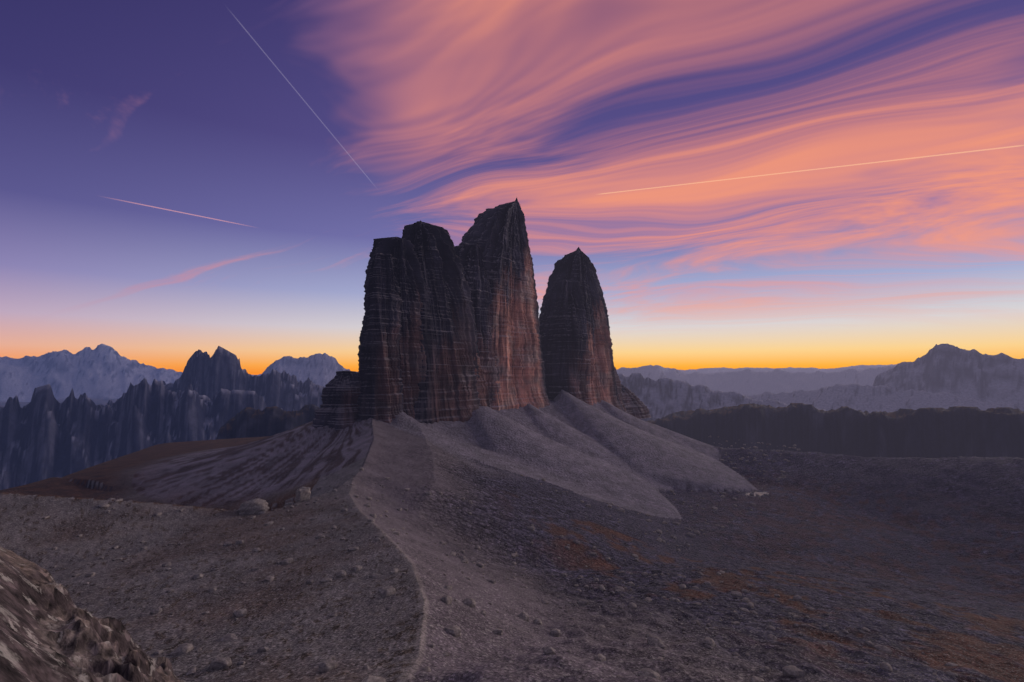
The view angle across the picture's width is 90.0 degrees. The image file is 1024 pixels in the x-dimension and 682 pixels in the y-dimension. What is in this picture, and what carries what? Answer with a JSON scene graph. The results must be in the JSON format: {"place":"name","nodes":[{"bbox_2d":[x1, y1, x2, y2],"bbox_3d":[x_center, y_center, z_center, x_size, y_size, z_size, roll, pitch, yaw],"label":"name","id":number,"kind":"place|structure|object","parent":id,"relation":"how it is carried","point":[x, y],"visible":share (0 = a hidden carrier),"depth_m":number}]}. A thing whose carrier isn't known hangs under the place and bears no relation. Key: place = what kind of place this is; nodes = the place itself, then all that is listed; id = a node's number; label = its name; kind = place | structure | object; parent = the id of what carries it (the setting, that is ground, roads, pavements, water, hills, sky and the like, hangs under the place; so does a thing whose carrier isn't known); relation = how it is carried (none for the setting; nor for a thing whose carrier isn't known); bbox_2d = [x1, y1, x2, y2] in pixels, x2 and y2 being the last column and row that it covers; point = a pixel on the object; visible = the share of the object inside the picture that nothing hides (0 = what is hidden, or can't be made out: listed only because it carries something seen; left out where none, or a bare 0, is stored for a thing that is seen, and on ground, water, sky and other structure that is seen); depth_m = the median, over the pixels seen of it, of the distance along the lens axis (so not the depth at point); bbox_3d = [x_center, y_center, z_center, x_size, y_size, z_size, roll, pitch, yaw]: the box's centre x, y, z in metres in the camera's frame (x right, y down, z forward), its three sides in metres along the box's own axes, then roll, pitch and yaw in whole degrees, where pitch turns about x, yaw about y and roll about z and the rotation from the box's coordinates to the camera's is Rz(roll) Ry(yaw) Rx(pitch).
{"place":"outdoors","nodes":[
{"label":"outdoors","id":0,"kind":"place"},
{"bbox_2d":[0,344,1023,681],"bbox_3d":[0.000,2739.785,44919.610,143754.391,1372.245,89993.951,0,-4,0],"label":"mountain terrain","id":1,"kind":"structure","parent":0,"point":[890,506],"depth_m":691.31},
{"bbox_2d":[237,498,268,513],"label":"boulder","id":2,"kind":"object","parent":1,"relation":"on","point":[254,506],"visible":0.81,"depth_m":480.84},
{"bbox_2d":[284,487,310,505],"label":"boulder","id":3,"kind":"object","parent":1,"relation":"on","point":[303,493],"visible":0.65,"depth_m":515.08},
{"bbox_2d":[312,370,361,430],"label":"rock outcrop","id":4,"kind":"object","parent":1,"relation":"on","point":[338,408],"depth_m":968.49},
{"bbox_2d":[357,253,403,422],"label":"rock tower","id":5,"kind":"structure","parent":1,"relation":"on","point":[380,397],"depth_m":990.39},
{"bbox_2d":[357,237,426,417],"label":"rock tower","id":6,"kind":"structure","parent":1,"relation":"on","point":[407,271],"depth_m":1060.73},
{"bbox_2d":[402,220,481,423],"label":"rock tower","id":7,"kind":"structure","parent":1,"relation":"on","point":[449,341],"depth_m":1136.02},
{"bbox_2d":[454,243,500,408],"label":"rock tower","id":8,"kind":"structure","parent":1,"relation":"on","point":[469,255],"depth_m":1265.11},
{"bbox_2d":[474,353,489,406],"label":"rock face","id":9,"kind":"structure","parent":1,"relation":"on","point":[482,390],"depth_m":1208.71},
{"bbox_2d":[29,467,972,681],"bbox_3d":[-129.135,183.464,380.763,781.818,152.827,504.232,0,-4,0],"label":"scattered boulders","id":10,"kind":"object","parent":1,"relation":"on","point":[326,665],"visible":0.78,"depth_m":290.99},
{"bbox_2d":[459,198,549,410],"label":"rock tower","id":11,"kind":"structure","parent":1,"relation":"on","point":[498,234],"depth_m":1386.07},
{"bbox_2d":[540,280,590,402],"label":"rock tower","id":12,"kind":"structure","parent":1,"relation":"on","point":[565,354],"depth_m":1611.87},
{"bbox_2d":[539,247,624,411],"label":"rock tower","id":13,"kind":"structure","parent":1,"relation":"on","point":[577,265],"depth_m":1732.19},
{"bbox_2d":[614,367,626,412],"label":"tower","id":14,"kind":"structure","parent":1,"relation":"on","point":[619,388],"depth_m":1891.94},
{"bbox_2d":[621,384,650,418],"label":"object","id":15,"kind":"structure","parent":1,"relation":"on","point":[635,406],"depth_m":1977.95},
{"bbox_2d":[0,0,1023,374],"label":"sky","id":16,"kind":"structure","parent":0,"point":[820,184]},
{"bbox_2d":[521,436,799,551],"bbox_3d":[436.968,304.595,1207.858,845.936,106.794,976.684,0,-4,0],"label":"boulder field","id":17,"kind":"structure","parent":0,"point":[692,535],"depth_m":1033.10}
]}

